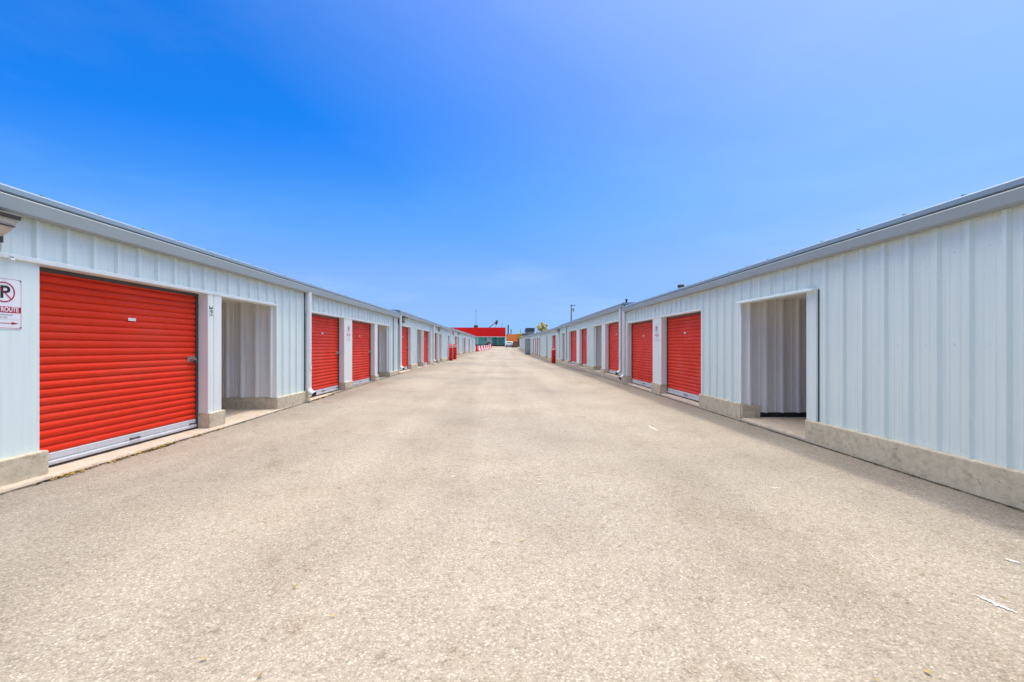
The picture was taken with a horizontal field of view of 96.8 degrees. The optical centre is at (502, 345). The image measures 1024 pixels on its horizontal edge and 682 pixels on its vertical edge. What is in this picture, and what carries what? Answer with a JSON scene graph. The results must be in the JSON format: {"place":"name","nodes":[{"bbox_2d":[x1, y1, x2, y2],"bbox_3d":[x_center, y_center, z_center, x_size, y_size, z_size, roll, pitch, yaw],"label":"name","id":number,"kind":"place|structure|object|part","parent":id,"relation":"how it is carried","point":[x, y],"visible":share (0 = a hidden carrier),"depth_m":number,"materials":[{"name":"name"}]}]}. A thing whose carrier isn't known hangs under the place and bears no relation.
{"place":"outdoors","nodes":[
{"label":"outdoors","id":0,"kind":"place"},
{"bbox_2d":[0,346,1023,681],"bbox_3d":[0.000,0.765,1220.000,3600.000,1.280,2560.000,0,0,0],"label":"ground","id":1,"kind":"structure","parent":0,"point":[620,540],"depth_m":2.86,"materials":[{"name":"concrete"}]},
{"bbox_2d":[0,183,399,493],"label":"storage building","id":2,"kind":"structure","parent":1,"relation":"on","point":[118,345],"depth_m":5.73,"materials":[{"name":"paint"}]},
{"bbox_2d":[0,277,21,328],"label":"fire route sign","id":3,"kind":"object","parent":2,"relation":"attached to","point":[10,303],"visible":1,"depth_m":4.11,"materials":[{"name":"white metal"}]},
{"bbox_2d":[0,210,21,242],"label":"wall lamp","id":4,"kind":"object","parent":2,"relation":"attached to","point":[8,221],"visible":1,"depth_m":3.92,"materials":[{"name":"grey metal"}]},
{"bbox_2d":[39,271,197,466],"bbox_3d":[-4.585,0.135,5.609,0.105,2.195,2.401,0,0,0],"label":"roller door","id":5,"kind":"structure","parent":2,"relation":"in","point":[117,362],"depth_m":5.32,"materials":[{"name":"red paint"}]},
{"bbox_2d":[209,301,212,321],"bbox_3d":[-4.431,-0.515,6.906,0.003,0.310,0.091,0,0,0],"label":"unit number plate","id":6,"kind":"object","parent":2,"relation":"attached to","point":[210,311],"visible":1,"depth_m":6.90,"materials":[{"name":"white paint"}]},
{"bbox_2d":[310,316,339,397],"bbox_3d":[-4.585,0.144,11.565,0.105,2.195,2.266,0,0,0],"label":"roller door","id":7,"kind":"structure","parent":2,"relation":"in","point":[325,353],"depth_m":11.74,"materials":[{"name":"red paint"}]},
{"bbox_2d":[347,325,349,340],"bbox_3d":[-4.429,-0.375,13.080,0.008,0.457,0.305,0,0,0],"label":"fire route sign","id":8,"kind":"object","parent":2,"relation":"attached to","point":[348,332],"visible":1,"depth_m":13.07,"materials":[{"name":"white metal"}]},
{"bbox_2d":[352,322,370,385],"bbox_3d":[-4.585,0.149,14.585,0.105,2.195,2.306,0,0,0],"label":"roller door","id":9,"kind":"structure","parent":2,"relation":"in","point":[361,352],"depth_m":14.71,"materials":[{"name":"red paint"}]},
{"bbox_2d":[392,310,451,373],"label":"storage building","id":10,"kind":"structure","parent":1,"relation":"on","point":[422,342],"depth_m":25.25,"materials":[{"name":"paint"}]},
{"bbox_2d":[398,322,407,370],"bbox_3d":[-4.585,0.037,20.840,0.105,2.198,2.216,0,0,0],"label":"roller door","id":11,"kind":"structure","parent":10,"relation":"in","point":[404,330],"depth_m":21.29,"materials":[{"name":"red paint"}]},
{"bbox_2d":[423,332,427,364],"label":"roller door","id":12,"kind":"structure","parent":10,"relation":"in","point":[425,347],"depth_m":27.06,"materials":[{"name":"red paint"}]},
{"bbox_2d":[449,344,452,360],"bbox_3d":[-4.160,0.586,36.600,0.314,1.425,0.314,0,0,0],"label":"bollard","id":13,"kind":"object","parent":1,"relation":"on","point":[450,352],"visible":0.93,"depth_m":36.48,"materials":[{"name":"red metal"}]},
{"bbox_2d":[453,344,456,358],"bbox_3d":[-4.160,0.572,39.600,0.314,1.425,0.314,0,0,0],"label":"bollard","id":14,"kind":"object","parent":1,"relation":"on","point":[454,351],"visible":0.94,"depth_m":39.48,"materials":[{"name":"red metal"}]},
{"bbox_2d":[450,328,475,356],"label":"storage building","id":15,"kind":"structure","parent":1,"relation":"on","point":[464,342],"depth_m":50.25,"materials":[{"name":"paint"}]},
{"bbox_2d":[448,327,505,345],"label":"red fascia building","id":16,"kind":"structure","parent":1,"relation":"on","point":[495,336],"depth_m":130.60,"materials":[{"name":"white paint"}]},
{"bbox_2d":[506,342,512,346],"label":"parked car","id":17,"kind":"object","parent":1,"relation":"on","point":[509,343],"visible":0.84,"depth_m":115.52,"materials":[{"name":"white metal"}]},
{"bbox_2d":[506,334,517,346],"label":"orange building","id":18,"kind":"structure","parent":1,"relation":"on","point":[511,337],"depth_m":122.60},
{"bbox_2d":[517,332,521,346],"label":"shrub tree","id":19,"kind":"object","parent":1,"relation":"on","point":[519,334],"visible":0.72,"depth_m":125.43,"materials":[{"name":"yellow plant"}]},
{"bbox_2d":[519,336,526,351],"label":"storage building","id":20,"kind":"structure","parent":1,"relation":"on","point":[522,343],"depth_m":95.92,"materials":[{"name":"paint"}]},
{"bbox_2d":[525,338,529,353],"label":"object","id":21,"kind":"object","parent":1,"relation":"on","point":[527,345],"visible":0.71,"depth_m":69.48,"materials":[{"name":"paint"}]},
{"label":"door","id":22,"kind":"part","parent":21,"relation":"part of","materials":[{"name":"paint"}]},
{"bbox_2d":[525,328,534,335],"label":"dark block building","id":23,"kind":"structure","parent":1,"relation":"on","point":[529,331],"depth_m":138.80,"materials":[{"name":"grey"}]},
{"bbox_2d":[526,332,540,357],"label":"storage building","id":24,"kind":"structure","parent":1,"relation":"on","point":[535,344],"depth_m":59.50,"materials":[{"name":"paint"}]},
{"bbox_2d":[536,322,547,332],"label":"autumn tree","id":25,"kind":"object","parent":1,"relation":"on","point":[542,328],"visible":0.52,"depth_m":121.68,"materials":[{"name":"yellow plant"}]},
{"bbox_2d":[539,326,559,363],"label":"storage building","id":26,"kind":"structure","parent":1,"relation":"on","point":[549,339],"depth_m":40.46,"materials":[{"name":"paint"}]},
{"bbox_2d":[554,336,555,358],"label":"roller door","id":27,"kind":"structure","parent":26,"relation":"in","point":[554,336],"depth_m":37.54,"materials":[{"name":"red paint"}]},
{"bbox_2d":[551,347,554,362],"bbox_3d":[4.020,0.780,36.000,0.314,1.425,0.314,0,0,0],"label":"bollard","id":28,"kind":"object","parent":1,"relation":"on","point":[552,354],"visible":0.95,"depth_m":35.87,"materials":[{"name":"red metal"}]},
{"bbox_2d":[559,302,634,382],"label":"storage building","id":29,"kind":"structure","parent":1,"relation":"on","point":[591,343],"depth_m":21.03,"materials":[{"name":"paint"}]},
{"bbox_2d":[571,332,575,363],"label":"roller door","id":30,"kind":"structure","parent":29,"relation":"in","point":[573,334],"depth_m":28.00,"materials":[{"name":"red paint"}]},
{"bbox_2d":[582,329,586,366],"bbox_3d":[4.364,0.022,23.810,0.094,2.191,2.116,0,0,0],"label":"roller door","id":31,"kind":"structure","parent":29,"relation":"in","point":[584,332],"depth_m":24.23,"materials":[{"name":"red paint"}]},
{"bbox_2d":[609,323,621,375],"bbox_3d":[4.379,0.022,17.440,0.064,2.191,2.416,0,0,0],"label":"roller door","id":32,"kind":"structure","parent":29,"relation":"in","point":[614,328],"depth_m":17.79,"materials":[{"name":"red paint"}]},
{"bbox_2d":[619,176,1023,509],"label":"storage building","id":33,"kind":"structure","parent":1,"relation":"on","point":[896,343],"depth_m":5.04,"materials":[{"name":"paint"}]},
{"bbox_2d":[632,322,652,387],"bbox_3d":[4.364,0.157,14.050,0.094,2.191,2.536,0,0,0],"label":"roller door","id":34,"kind":"structure","parent":33,"relation":"in","point":[642,351],"depth_m":14.19,"materials":[{"name":"red paint"}]},
{"bbox_2d":[655,324,658,340],"bbox_3d":[4.203,-0.355,12.420,0.008,0.457,0.305,0,0,0],"label":"fire route sign","id":35,"kind":"object","parent":33,"relation":"attached to","point":[656,332],"visible":1,"depth_m":12.38,"materials":[{"name":"white metal"}]},
{"bbox_2d":[667,314,700,401],"bbox_3d":[4.364,0.157,10.860,0.094,2.191,2.336,0,0,0],"label":"roller door","id":36,"kind":"structure","parent":33,"relation":"in","point":[684,333],"depth_m":10.88,"materials":[{"name":"red paint"}]},
{"bbox_2d":[973,593,1015,611],"bbox_3d":[2.505,1.312,2.323,0.041,0.001,0.176,0,0,-7],"label":"road marking","id":37,"kind":"object","parent":1,"relation":"on","point":[995,603],"visible":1,"depth_m":2.31,"materials":[{"name":"white paint"}]},
{"bbox_2d":[0,361,1023,511],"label":"curb","id":38,"kind":"structure","parent":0,"point":[1012,507],"depth_m":5.72,"materials":[{"name":"beige concrete"}]},
{"bbox_2d":[0,0,1023,345],"label":"sky","id":39,"kind":"structure","parent":0,"point":[516,164],"materials":[{"name":"blue"}]},
{"bbox_2d":[34,384,1007,680],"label":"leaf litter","id":40,"kind":"object","parent":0,"point":[208,480],"visible":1,"depth_m":4.70,"materials":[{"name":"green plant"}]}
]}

